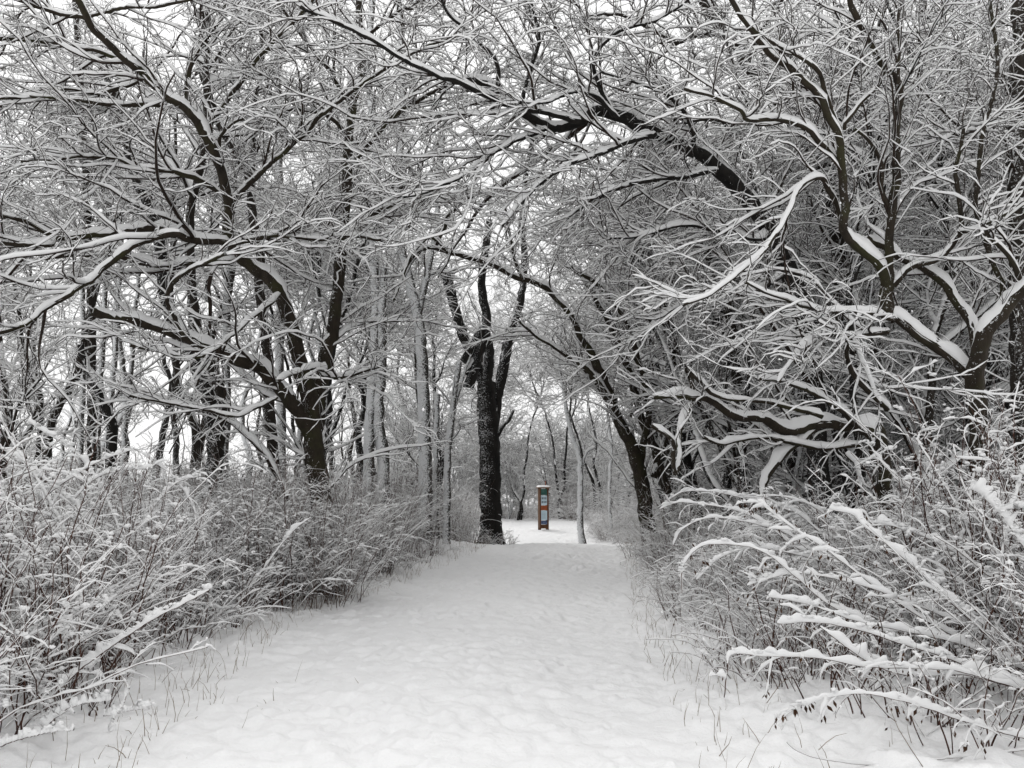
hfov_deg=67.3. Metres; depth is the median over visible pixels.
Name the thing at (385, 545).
snowy shrub
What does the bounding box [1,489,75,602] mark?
snowy shrub
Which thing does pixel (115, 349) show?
bare tree
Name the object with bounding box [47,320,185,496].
bare tree
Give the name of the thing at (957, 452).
snowy shrub
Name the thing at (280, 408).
bare tree
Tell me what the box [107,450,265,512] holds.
thicket shrub
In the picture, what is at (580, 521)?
bare tree
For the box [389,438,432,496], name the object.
understory tree
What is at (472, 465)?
understory tree
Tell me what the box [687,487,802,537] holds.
snowy shrub
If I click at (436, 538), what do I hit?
shrub
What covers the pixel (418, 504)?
thicket shrub
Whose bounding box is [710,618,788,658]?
shrub
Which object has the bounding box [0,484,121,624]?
snowy shrub
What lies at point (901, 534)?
snowy shrub
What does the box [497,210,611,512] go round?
crowned tree
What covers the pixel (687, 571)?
arching shrub
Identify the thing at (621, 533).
arching shrub
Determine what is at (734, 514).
snowy shrub
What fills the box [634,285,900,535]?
fallen limbs
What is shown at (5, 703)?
snowy shrub
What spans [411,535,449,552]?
shrub
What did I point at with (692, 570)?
arching shrub
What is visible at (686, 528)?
arching shrub
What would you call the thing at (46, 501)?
snowy shrub
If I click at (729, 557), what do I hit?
arching shrub
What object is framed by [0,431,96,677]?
snowy shrub
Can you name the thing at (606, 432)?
understory tree
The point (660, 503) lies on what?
thicket shrub
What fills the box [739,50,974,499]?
crowned tree
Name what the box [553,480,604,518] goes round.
thicket shrub
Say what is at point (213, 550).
snowy shrub
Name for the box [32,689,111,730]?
bent cane
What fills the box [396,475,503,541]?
thicket shrub
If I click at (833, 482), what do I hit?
thicket shrub
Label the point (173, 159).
crowned tree
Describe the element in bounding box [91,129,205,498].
bare tree
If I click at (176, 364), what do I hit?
crowned tree
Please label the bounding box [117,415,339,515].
thicket shrub
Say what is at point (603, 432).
understory tree
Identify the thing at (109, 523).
snowy shrub
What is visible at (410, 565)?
shrub
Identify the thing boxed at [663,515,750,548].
arching shrub
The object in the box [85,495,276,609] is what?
snowy shrub
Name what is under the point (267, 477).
thicket shrub
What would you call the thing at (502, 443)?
understory tree
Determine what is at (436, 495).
thicket shrub
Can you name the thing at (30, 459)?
understory tree
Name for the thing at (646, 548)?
shrub
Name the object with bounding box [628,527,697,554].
arching shrub
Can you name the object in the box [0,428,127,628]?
snowy shrub
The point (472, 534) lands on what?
thicket shrub
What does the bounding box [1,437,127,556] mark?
snowy shrub
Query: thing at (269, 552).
snowy shrub
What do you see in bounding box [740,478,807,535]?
arching shrub
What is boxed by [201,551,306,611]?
shrub
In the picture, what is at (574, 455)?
understory tree
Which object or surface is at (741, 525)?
arching shrub
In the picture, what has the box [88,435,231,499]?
thicket shrub
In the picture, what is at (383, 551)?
thicket shrub
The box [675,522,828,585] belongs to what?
arching shrub
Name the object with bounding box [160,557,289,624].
shrub
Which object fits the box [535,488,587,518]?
thicket shrub
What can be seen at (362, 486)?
thicket shrub
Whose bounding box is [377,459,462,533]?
thicket shrub
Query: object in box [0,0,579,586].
spreading tree
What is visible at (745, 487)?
snowy shrub
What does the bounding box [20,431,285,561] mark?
thicket shrub
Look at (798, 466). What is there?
understory tree
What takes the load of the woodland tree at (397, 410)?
on the snowy ground
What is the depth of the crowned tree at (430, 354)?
29.95 m
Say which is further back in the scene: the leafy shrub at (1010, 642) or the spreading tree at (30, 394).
the spreading tree at (30, 394)
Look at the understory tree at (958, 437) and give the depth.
14.49 m
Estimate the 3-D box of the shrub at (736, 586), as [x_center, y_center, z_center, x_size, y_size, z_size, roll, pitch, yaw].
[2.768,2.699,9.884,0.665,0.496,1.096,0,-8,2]
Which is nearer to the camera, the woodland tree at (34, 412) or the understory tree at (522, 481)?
the woodland tree at (34, 412)
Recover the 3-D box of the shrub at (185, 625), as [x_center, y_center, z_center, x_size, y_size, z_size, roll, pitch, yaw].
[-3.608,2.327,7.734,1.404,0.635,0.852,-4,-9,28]
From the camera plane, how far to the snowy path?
6.51 m
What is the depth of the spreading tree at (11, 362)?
25.67 m
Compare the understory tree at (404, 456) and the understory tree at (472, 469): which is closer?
the understory tree at (404, 456)
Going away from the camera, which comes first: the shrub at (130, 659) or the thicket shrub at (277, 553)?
the shrub at (130, 659)
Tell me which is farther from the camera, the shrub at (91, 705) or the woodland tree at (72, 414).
the woodland tree at (72, 414)
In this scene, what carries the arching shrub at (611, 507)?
on the snowy ground
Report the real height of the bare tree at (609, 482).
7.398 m
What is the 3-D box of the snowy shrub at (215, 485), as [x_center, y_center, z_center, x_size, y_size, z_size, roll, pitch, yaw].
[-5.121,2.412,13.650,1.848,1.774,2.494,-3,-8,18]
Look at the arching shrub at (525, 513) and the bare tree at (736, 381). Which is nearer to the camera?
the bare tree at (736, 381)
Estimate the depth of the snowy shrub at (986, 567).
5.95 m
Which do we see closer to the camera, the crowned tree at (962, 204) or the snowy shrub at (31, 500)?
the snowy shrub at (31, 500)
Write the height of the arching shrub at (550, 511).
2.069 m
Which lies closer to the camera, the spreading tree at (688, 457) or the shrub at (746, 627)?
the shrub at (746, 627)
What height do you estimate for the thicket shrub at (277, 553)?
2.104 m
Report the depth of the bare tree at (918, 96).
19.91 m
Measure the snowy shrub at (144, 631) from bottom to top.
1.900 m
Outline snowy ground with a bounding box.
[0,493,1023,767]
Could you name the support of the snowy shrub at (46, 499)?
on the snowy ground
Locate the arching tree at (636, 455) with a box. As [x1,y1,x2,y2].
[297,68,722,555]
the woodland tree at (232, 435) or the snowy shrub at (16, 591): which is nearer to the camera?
the snowy shrub at (16, 591)
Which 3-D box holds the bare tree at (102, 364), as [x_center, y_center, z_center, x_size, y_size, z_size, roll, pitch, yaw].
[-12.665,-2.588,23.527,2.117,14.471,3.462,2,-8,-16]
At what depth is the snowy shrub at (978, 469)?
6.48 m
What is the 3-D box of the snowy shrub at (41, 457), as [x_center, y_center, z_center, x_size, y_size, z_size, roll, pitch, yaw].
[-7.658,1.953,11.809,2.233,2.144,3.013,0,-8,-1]
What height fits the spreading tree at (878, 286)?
13.127 m
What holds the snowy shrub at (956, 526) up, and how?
on the snowy ground
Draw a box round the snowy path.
[72,522,770,767]
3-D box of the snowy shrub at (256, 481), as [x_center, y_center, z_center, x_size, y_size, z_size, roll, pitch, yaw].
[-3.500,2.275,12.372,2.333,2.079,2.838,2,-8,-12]
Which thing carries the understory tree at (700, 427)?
on the snowy ground
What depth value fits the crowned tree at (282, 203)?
20.13 m
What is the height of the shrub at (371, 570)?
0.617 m
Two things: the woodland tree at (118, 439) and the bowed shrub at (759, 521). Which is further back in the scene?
the woodland tree at (118, 439)
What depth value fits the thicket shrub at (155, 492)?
14.23 m
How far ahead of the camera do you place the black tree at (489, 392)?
24.92 m
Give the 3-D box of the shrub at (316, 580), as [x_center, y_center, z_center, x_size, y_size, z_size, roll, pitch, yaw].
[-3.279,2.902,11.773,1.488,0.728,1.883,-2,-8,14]
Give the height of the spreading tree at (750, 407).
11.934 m
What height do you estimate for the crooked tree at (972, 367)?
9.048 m
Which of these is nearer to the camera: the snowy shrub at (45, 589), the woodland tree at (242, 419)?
the snowy shrub at (45, 589)
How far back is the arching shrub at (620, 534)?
29.01 m
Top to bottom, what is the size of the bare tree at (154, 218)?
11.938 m
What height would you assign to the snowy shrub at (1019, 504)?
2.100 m
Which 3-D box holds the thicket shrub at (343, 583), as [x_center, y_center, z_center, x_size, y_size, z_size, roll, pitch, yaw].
[-3.132,2.058,11.330,3.284,2.418,3.503,-1,-8,10]
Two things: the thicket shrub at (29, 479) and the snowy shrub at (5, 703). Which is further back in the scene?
the thicket shrub at (29, 479)
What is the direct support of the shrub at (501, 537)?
on the snowy path
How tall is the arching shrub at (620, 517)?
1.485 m
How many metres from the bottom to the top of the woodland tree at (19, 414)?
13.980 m
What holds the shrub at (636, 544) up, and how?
on the snowy ground
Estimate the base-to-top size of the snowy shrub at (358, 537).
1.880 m
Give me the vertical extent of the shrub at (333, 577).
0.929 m
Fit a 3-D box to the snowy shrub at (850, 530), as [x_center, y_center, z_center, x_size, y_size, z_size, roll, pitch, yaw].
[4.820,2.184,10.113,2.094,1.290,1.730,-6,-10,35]
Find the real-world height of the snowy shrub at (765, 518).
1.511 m
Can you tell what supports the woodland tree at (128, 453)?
on the snowy ground
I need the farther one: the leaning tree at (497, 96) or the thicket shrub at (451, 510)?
the thicket shrub at (451, 510)
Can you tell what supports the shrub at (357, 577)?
on the snowy ground
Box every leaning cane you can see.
[40,583,212,706]
[47,576,150,633]
[83,606,163,669]
[222,517,311,618]
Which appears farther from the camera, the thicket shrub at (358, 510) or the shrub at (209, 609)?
the thicket shrub at (358, 510)
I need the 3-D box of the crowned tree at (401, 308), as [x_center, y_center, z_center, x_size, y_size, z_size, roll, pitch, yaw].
[-5.233,-2.364,23.597,10.444,14.562,8.314,-4,-9,24]
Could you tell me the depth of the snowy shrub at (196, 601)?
7.89 m
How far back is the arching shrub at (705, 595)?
8.98 m
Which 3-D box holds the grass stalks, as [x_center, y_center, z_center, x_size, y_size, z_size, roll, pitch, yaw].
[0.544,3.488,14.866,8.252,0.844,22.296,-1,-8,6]
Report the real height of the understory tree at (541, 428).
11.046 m
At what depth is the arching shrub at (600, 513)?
38.99 m
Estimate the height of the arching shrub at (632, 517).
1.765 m
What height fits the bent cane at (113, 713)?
0.279 m
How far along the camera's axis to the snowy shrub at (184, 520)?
9.82 m
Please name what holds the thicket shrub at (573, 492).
on the snowy ground
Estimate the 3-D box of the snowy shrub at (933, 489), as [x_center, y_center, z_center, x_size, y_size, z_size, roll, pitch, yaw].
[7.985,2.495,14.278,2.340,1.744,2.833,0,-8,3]
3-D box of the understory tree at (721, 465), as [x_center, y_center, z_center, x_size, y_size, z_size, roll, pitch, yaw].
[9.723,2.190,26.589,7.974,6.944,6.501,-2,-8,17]
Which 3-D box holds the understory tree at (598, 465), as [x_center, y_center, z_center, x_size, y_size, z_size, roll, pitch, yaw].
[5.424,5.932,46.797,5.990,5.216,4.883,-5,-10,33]
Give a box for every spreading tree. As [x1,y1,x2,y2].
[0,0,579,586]
[0,61,157,489]
[0,258,107,473]
[337,278,517,536]
[488,106,907,528]
[492,95,831,529]
[548,249,734,522]
[567,281,723,528]
[677,151,926,492]
[682,0,1023,523]
[700,301,908,497]
[704,104,1008,494]
[819,179,1005,491]
[825,57,1010,508]
[916,6,1023,347]
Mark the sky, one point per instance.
(154, 430)
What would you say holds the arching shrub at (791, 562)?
on the snowy ground
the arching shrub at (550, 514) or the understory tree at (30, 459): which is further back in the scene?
the arching shrub at (550, 514)
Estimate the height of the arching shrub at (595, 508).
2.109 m
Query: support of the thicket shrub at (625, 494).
on the snowy ground
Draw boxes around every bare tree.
[1,0,138,482]
[1,258,71,481]
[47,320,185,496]
[52,6,280,498]
[53,160,126,485]
[90,85,135,487]
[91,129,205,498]
[96,240,148,477]
[164,1,319,549]
[181,20,293,476]
[269,8,308,477]
[317,0,418,543]
[379,2,518,543]
[407,342,493,543]
[410,370,444,539]
[540,327,605,543]
[604,377,613,535]
[611,78,796,526]
[655,136,753,530]
[785,13,910,514]
[791,0,1023,495]
[808,0,965,476]
[943,0,1009,473]
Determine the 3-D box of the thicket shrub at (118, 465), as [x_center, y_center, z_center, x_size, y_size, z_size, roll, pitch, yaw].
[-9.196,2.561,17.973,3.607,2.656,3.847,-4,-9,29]
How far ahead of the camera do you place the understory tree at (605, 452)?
70.02 m
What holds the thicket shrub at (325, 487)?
on the snowy ground
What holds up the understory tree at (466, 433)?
on the snowy ground
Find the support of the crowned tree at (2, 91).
on the snowy ground
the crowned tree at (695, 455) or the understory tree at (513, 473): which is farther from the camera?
the understory tree at (513, 473)
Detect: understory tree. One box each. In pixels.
[1,394,76,486]
[2,436,64,504]
[161,441,257,476]
[331,451,414,495]
[346,371,462,483]
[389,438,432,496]
[418,388,479,500]
[438,436,542,495]
[442,397,525,500]
[450,425,514,500]
[452,389,543,497]
[456,409,527,497]
[466,418,550,518]
[500,434,526,507]
[501,435,550,504]
[502,438,555,503]
[503,402,628,507]
[509,405,625,507]
[512,402,604,508]
[515,405,613,491]
[516,399,570,484]
[530,432,612,492]
[530,439,570,503]
[538,402,615,497]
[539,430,624,503]
[543,401,647,490]
[550,439,635,514]
[584,422,648,493]
[590,414,634,485]
[591,453,630,502]
[592,419,628,509]
[594,429,653,501]
[608,400,716,486]
[611,438,651,492]
[626,392,806,512]
[646,393,831,510]
[647,352,721,502]
[652,447,778,518]
[658,154,914,510]
[673,401,893,499]
[685,175,1000,539]
[784,237,966,502]
[832,156,1013,498]
[866,310,990,492]
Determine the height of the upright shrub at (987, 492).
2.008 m
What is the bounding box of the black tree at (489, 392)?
[439,126,571,544]
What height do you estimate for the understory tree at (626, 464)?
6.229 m
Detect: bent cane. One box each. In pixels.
[0,720,74,746]
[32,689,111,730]
[103,699,155,715]
[107,678,130,731]
[787,742,1023,764]
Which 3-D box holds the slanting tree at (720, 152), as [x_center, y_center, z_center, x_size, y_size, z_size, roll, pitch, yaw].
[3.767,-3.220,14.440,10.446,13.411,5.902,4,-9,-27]
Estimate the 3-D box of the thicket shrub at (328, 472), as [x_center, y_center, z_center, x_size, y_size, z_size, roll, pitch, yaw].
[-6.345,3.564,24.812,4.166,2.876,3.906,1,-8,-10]
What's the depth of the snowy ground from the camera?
5.27 m
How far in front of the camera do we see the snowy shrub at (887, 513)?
9.38 m
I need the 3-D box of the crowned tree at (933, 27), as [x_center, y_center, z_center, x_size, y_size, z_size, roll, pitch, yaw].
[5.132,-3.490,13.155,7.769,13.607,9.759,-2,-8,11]
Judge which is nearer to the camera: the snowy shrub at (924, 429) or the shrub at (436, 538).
the snowy shrub at (924, 429)
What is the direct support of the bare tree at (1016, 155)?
on the snowy ground
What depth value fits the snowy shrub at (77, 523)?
8.77 m
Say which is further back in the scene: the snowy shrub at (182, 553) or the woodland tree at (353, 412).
the woodland tree at (353, 412)
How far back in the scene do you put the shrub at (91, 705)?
5.49 m
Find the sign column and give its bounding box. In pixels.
[536,481,549,529]
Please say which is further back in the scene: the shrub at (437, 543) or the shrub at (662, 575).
the shrub at (437, 543)
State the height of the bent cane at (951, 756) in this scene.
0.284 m
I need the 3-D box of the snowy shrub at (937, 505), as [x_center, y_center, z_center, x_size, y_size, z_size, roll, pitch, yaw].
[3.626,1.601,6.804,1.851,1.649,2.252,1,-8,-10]
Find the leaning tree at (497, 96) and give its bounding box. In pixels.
[205,0,848,540]
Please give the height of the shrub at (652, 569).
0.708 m
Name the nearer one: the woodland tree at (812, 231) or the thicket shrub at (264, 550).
the thicket shrub at (264, 550)
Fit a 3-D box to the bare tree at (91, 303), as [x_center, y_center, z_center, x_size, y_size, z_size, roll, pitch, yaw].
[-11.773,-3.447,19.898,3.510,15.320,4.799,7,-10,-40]
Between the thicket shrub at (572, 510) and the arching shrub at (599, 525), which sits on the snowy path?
the arching shrub at (599, 525)
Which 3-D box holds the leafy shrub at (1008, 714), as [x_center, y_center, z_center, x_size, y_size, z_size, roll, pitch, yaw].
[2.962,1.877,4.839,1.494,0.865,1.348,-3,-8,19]
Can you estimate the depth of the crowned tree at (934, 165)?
14.05 m
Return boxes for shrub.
[0,407,46,494]
[0,411,212,566]
[0,419,267,699]
[0,426,195,623]
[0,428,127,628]
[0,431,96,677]
[0,438,116,607]
[0,439,211,690]
[0,442,194,651]
[0,449,184,519]
[0,454,161,597]
[0,456,27,574]
[0,456,127,510]
[0,459,109,509]
[0,462,200,690]
[0,466,127,558]
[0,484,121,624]
[0,485,38,560]
[0,488,120,636]
[0,494,126,712]
[0,512,215,739]
[0,518,110,653]
[0,521,186,674]
[0,537,128,661]
[0,549,145,731]
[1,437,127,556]
[1,448,115,513]
[1,456,170,540]
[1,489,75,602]
[2,446,209,540]
[2,482,148,569]
[2,502,208,638]
[3,450,203,501]
[3,468,239,665]
[6,462,134,556]
[8,636,136,719]
[10,463,187,609]
[17,482,195,581]
[18,474,145,552]
[19,440,181,498]
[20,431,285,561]
[26,462,156,510]
[27,479,196,560]
[32,485,214,622]
[33,601,153,687]
[38,457,268,639]
[46,603,165,656]
[49,444,199,511]
[49,488,252,633]
[64,447,176,505]
[70,459,273,535]
[73,449,196,511]
[84,550,291,643]
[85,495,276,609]
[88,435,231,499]
[97,477,253,582]
[106,591,232,651]
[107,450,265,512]
[116,472,219,512]
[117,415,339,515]
[122,470,304,604]
[124,484,246,568]
[130,441,352,602]
[132,453,258,497]
[132,515,283,612]
[138,432,308,510]
[142,494,318,608]
[143,486,284,590]
[151,572,259,633]
[158,453,310,528]
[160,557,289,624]
[161,562,302,628]
[169,498,250,568]
[174,474,279,525]
[181,590,230,618]
[190,438,381,527]
[190,459,374,600]
[190,460,344,539]
[191,440,430,608]
[193,450,401,599]
[194,452,393,612]
[194,470,314,577]
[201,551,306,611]
[208,546,319,604]
[214,471,370,596]
[225,470,417,602]
[227,448,421,571]
[227,458,371,546]
[227,565,309,609]
[233,461,409,519]
[239,450,347,507]
[241,462,366,570]
[250,476,388,594]
[254,454,377,504]
[264,538,362,592]
[270,559,346,598]
[279,441,478,579]
[279,467,402,567]
[288,454,361,499]
[293,557,372,595]
[306,462,455,546]
[306,464,403,528]
[329,566,372,590]
[333,467,441,566]
[335,461,457,513]
[347,461,455,525]
[350,444,487,543]
[350,551,392,581]
[353,544,397,570]
[356,449,487,539]
[356,472,462,548]
[365,538,427,573]
[371,545,407,570]
[374,476,468,529]
[376,542,423,569]
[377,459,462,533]
[379,539,414,560]
[388,536,446,562]
[391,532,432,557]
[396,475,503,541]
[409,530,460,555]
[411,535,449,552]
[413,482,474,537]
[440,503,502,540]
[443,482,479,520]
[450,498,477,540]
[451,482,503,531]
[451,532,470,540]
[452,527,485,542]
[456,526,505,543]
[475,527,512,544]
[480,494,535,518]
[498,530,519,544]
[501,480,554,514]
[501,497,537,517]
[516,492,576,520]
[529,495,571,517]
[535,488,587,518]
[549,481,607,520]
[552,479,602,511]
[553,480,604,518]
[556,479,633,516]
[567,503,624,525]
[576,517,631,542]
[583,498,635,517]
[584,495,628,519]
[584,515,624,537]
[589,502,625,523]
[592,502,637,532]
[594,504,628,527]
[596,513,639,538]
[597,472,722,542]
[597,503,657,526]
[602,495,640,544]
[603,514,660,543]
[606,501,662,539]
[614,536,645,558]
[615,478,654,511]
[615,483,633,507]
[617,533,685,561]
[619,508,653,523]
[620,519,720,565]
[620,532,678,560]
[620,547,699,590]
[621,468,775,570]
[625,463,717,535]
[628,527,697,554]
[630,510,820,612]
[630,539,690,573]
[631,565,739,618]
[634,505,734,567]
[635,566,725,604]
[636,556,718,588]
[637,512,748,591]
[638,547,723,603]
[640,553,683,579]
[646,590,831,691]
[652,463,734,526]
[653,465,892,604]
[653,517,773,591]
[654,534,705,565]
[656,503,855,644]
[658,478,870,593]
[661,602,726,631]
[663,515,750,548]
[665,512,808,594]
[666,510,725,541]
[667,526,883,653]
[672,551,953,683]
[673,558,988,698]
[675,459,788,558]
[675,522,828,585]
[677,485,827,559]
[678,498,1023,761]
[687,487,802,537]
[696,527,819,585]
[696,531,871,599]
[697,486,858,557]
[698,469,872,568]
[698,505,969,664]
[707,578,759,609]
[708,483,847,539]
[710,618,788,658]
[718,496,908,579]
[719,482,895,572]
[721,483,992,641]
[722,544,868,605]
[732,477,872,549]
[732,612,772,644]
[734,535,905,629]
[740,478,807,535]
[740,634,829,688]
[742,470,997,659]
[742,620,870,669]
[745,439,1023,655]
[746,515,887,595]
[752,448,940,524]
[756,559,1020,680]
[757,502,933,651]
[757,532,917,606]
[768,489,917,555]
[770,473,1023,661]
[784,371,1023,638]
[792,585,1023,736]
[800,504,933,563]
[801,376,1023,667]
[802,452,1023,685]
[810,482,943,556]
[811,480,962,566]
[821,455,960,544]
[821,475,987,603]
[824,461,1013,634]
[827,526,1018,662]
[839,359,1023,583]
[841,413,1023,650]
[846,464,1021,544]
[849,603,1023,754]
[851,545,1023,698]
[858,381,1023,620]
[860,512,1023,694]
[861,471,972,511]
[866,441,965,504]
[871,448,1022,625]
[874,421,1023,656]
[883,512,1023,719]
[890,461,1017,592]
[890,471,1020,546]
[893,441,1023,517]
[912,533,1023,667]
[951,603,1023,655]
[955,565,1023,699]
[967,531,1023,638]
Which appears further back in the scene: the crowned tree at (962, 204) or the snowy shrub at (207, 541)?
the crowned tree at (962, 204)
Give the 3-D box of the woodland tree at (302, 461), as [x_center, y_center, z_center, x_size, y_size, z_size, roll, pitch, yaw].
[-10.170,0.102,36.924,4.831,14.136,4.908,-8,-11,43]
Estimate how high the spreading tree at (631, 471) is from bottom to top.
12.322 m
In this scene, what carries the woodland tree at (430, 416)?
on the snowy ground
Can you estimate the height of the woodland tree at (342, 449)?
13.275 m
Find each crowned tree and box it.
[0,0,271,482]
[0,0,432,501]
[0,18,324,488]
[0,41,83,309]
[58,114,339,482]
[159,1,530,450]
[177,81,541,479]
[246,100,473,481]
[335,235,492,484]
[409,292,585,519]
[428,273,551,441]
[435,1,914,538]
[477,254,610,518]
[494,180,763,503]
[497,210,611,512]
[517,234,732,505]
[522,113,731,521]
[547,41,910,503]
[548,94,898,535]
[598,326,690,507]
[601,314,724,520]
[604,0,1023,522]
[705,0,1012,408]
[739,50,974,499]
[915,38,1009,252]
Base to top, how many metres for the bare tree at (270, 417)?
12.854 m
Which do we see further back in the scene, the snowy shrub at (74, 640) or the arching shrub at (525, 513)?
the arching shrub at (525, 513)
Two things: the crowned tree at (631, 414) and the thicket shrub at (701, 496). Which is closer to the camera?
the thicket shrub at (701, 496)
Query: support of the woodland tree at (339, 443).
on the snowy ground
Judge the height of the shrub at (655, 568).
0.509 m
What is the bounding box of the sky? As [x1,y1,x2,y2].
[0,0,1011,491]
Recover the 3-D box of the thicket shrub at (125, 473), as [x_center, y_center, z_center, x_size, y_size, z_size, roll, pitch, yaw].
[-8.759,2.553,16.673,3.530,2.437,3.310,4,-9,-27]
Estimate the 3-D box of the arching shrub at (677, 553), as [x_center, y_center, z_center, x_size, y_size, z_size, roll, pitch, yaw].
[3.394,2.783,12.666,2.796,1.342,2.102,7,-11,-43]
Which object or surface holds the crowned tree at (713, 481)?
on the snowy ground
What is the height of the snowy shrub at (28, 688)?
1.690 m
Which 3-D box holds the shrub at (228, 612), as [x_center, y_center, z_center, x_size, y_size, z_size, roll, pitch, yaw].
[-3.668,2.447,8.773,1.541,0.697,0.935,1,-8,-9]
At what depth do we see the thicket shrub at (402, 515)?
15.02 m
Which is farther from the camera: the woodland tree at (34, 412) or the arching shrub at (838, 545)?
the woodland tree at (34, 412)
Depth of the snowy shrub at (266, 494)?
13.55 m
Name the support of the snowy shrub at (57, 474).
on the snowy ground
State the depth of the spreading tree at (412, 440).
29.26 m
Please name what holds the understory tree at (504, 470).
on the snowy ground
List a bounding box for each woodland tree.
[0,319,44,474]
[4,200,77,487]
[15,219,179,503]
[23,152,179,476]
[52,323,125,440]
[57,273,233,479]
[96,327,155,475]
[101,326,170,482]
[128,282,241,494]
[184,359,221,476]
[202,324,255,441]
[211,242,312,481]
[233,311,296,479]
[268,82,408,475]
[284,266,362,478]
[304,257,385,485]
[324,405,355,461]
[327,419,350,467]
[328,353,358,479]
[332,258,414,486]
[333,359,358,487]
[334,336,391,462]
[339,340,409,419]
[385,375,414,466]
[388,328,449,486]
[390,332,477,487]
[581,406,595,442]
[688,110,788,383]
[718,32,896,457]
[859,35,1004,513]
[872,8,1012,441]
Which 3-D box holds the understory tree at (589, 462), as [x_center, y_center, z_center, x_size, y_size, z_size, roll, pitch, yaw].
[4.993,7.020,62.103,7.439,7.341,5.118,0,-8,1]
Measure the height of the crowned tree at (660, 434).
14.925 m
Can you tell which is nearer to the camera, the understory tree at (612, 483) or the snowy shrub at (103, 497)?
the snowy shrub at (103, 497)
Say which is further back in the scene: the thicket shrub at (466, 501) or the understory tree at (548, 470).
the understory tree at (548, 470)
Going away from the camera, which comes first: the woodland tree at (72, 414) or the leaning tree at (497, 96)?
the leaning tree at (497, 96)
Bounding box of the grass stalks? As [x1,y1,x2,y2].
[4,527,922,767]
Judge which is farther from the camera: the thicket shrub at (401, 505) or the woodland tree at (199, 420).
the woodland tree at (199, 420)
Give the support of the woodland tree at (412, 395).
on the snowy ground
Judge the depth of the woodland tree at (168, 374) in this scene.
35.79 m
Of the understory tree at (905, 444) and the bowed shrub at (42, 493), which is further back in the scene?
the understory tree at (905, 444)
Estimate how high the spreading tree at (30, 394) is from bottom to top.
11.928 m
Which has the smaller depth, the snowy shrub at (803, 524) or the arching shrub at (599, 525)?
the snowy shrub at (803, 524)
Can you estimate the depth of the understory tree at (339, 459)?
35.52 m
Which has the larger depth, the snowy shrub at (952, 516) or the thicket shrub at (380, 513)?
the thicket shrub at (380, 513)
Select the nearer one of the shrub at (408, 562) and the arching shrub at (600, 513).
the shrub at (408, 562)
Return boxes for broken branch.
[460,219,492,387]
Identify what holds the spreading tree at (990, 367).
on the snowy ground
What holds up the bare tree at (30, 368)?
on the snowy ground
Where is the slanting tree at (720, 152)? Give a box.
[478,0,986,521]
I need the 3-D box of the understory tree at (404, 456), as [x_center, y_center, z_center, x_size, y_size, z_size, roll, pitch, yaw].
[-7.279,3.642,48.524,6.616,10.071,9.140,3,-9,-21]
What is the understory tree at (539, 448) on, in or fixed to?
on the snowy ground
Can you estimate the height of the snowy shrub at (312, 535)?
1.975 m
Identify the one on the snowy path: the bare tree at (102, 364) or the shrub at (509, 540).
the shrub at (509, 540)
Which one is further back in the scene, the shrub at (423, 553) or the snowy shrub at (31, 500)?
the shrub at (423, 553)
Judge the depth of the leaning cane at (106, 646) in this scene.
5.26 m
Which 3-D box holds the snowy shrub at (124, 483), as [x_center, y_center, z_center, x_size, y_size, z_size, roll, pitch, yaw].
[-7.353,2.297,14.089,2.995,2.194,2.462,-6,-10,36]
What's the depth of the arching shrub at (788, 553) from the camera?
10.47 m
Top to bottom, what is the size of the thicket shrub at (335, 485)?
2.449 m
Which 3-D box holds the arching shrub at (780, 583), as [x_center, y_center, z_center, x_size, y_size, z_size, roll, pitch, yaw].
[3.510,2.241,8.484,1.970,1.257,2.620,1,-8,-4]
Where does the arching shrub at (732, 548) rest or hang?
on the snowy ground
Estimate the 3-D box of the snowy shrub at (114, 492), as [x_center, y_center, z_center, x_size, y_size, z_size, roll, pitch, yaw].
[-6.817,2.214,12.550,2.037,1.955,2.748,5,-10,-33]
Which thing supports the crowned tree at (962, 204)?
on the snowy ground
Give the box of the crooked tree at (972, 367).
[578,0,1023,539]
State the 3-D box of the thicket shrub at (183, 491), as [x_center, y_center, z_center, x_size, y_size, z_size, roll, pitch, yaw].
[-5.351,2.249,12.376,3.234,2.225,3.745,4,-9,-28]
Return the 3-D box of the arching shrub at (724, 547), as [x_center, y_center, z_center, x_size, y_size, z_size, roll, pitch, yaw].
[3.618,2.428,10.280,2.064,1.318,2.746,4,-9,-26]
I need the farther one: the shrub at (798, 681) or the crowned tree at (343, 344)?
the crowned tree at (343, 344)
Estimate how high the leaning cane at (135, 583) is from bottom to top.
0.456 m
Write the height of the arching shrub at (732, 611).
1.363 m
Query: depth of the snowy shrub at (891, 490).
8.18 m
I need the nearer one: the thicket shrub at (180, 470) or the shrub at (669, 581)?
the shrub at (669, 581)
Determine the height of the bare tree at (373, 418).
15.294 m
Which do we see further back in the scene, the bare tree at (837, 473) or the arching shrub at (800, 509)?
the bare tree at (837, 473)
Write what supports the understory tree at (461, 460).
on the snowy ground
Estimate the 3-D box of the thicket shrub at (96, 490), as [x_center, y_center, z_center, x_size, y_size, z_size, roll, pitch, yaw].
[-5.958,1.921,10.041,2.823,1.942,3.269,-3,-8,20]
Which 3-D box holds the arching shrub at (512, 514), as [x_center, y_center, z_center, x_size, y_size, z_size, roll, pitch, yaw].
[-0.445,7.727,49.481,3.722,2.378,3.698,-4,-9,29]
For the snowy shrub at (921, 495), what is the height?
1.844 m
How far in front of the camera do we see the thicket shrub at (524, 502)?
52.79 m
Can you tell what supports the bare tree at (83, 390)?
on the snowy ground
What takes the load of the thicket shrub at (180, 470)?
on the snowy ground
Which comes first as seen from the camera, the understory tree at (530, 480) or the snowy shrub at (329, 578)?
the snowy shrub at (329, 578)
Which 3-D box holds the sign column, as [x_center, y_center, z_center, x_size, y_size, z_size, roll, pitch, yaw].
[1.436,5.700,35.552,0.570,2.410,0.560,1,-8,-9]

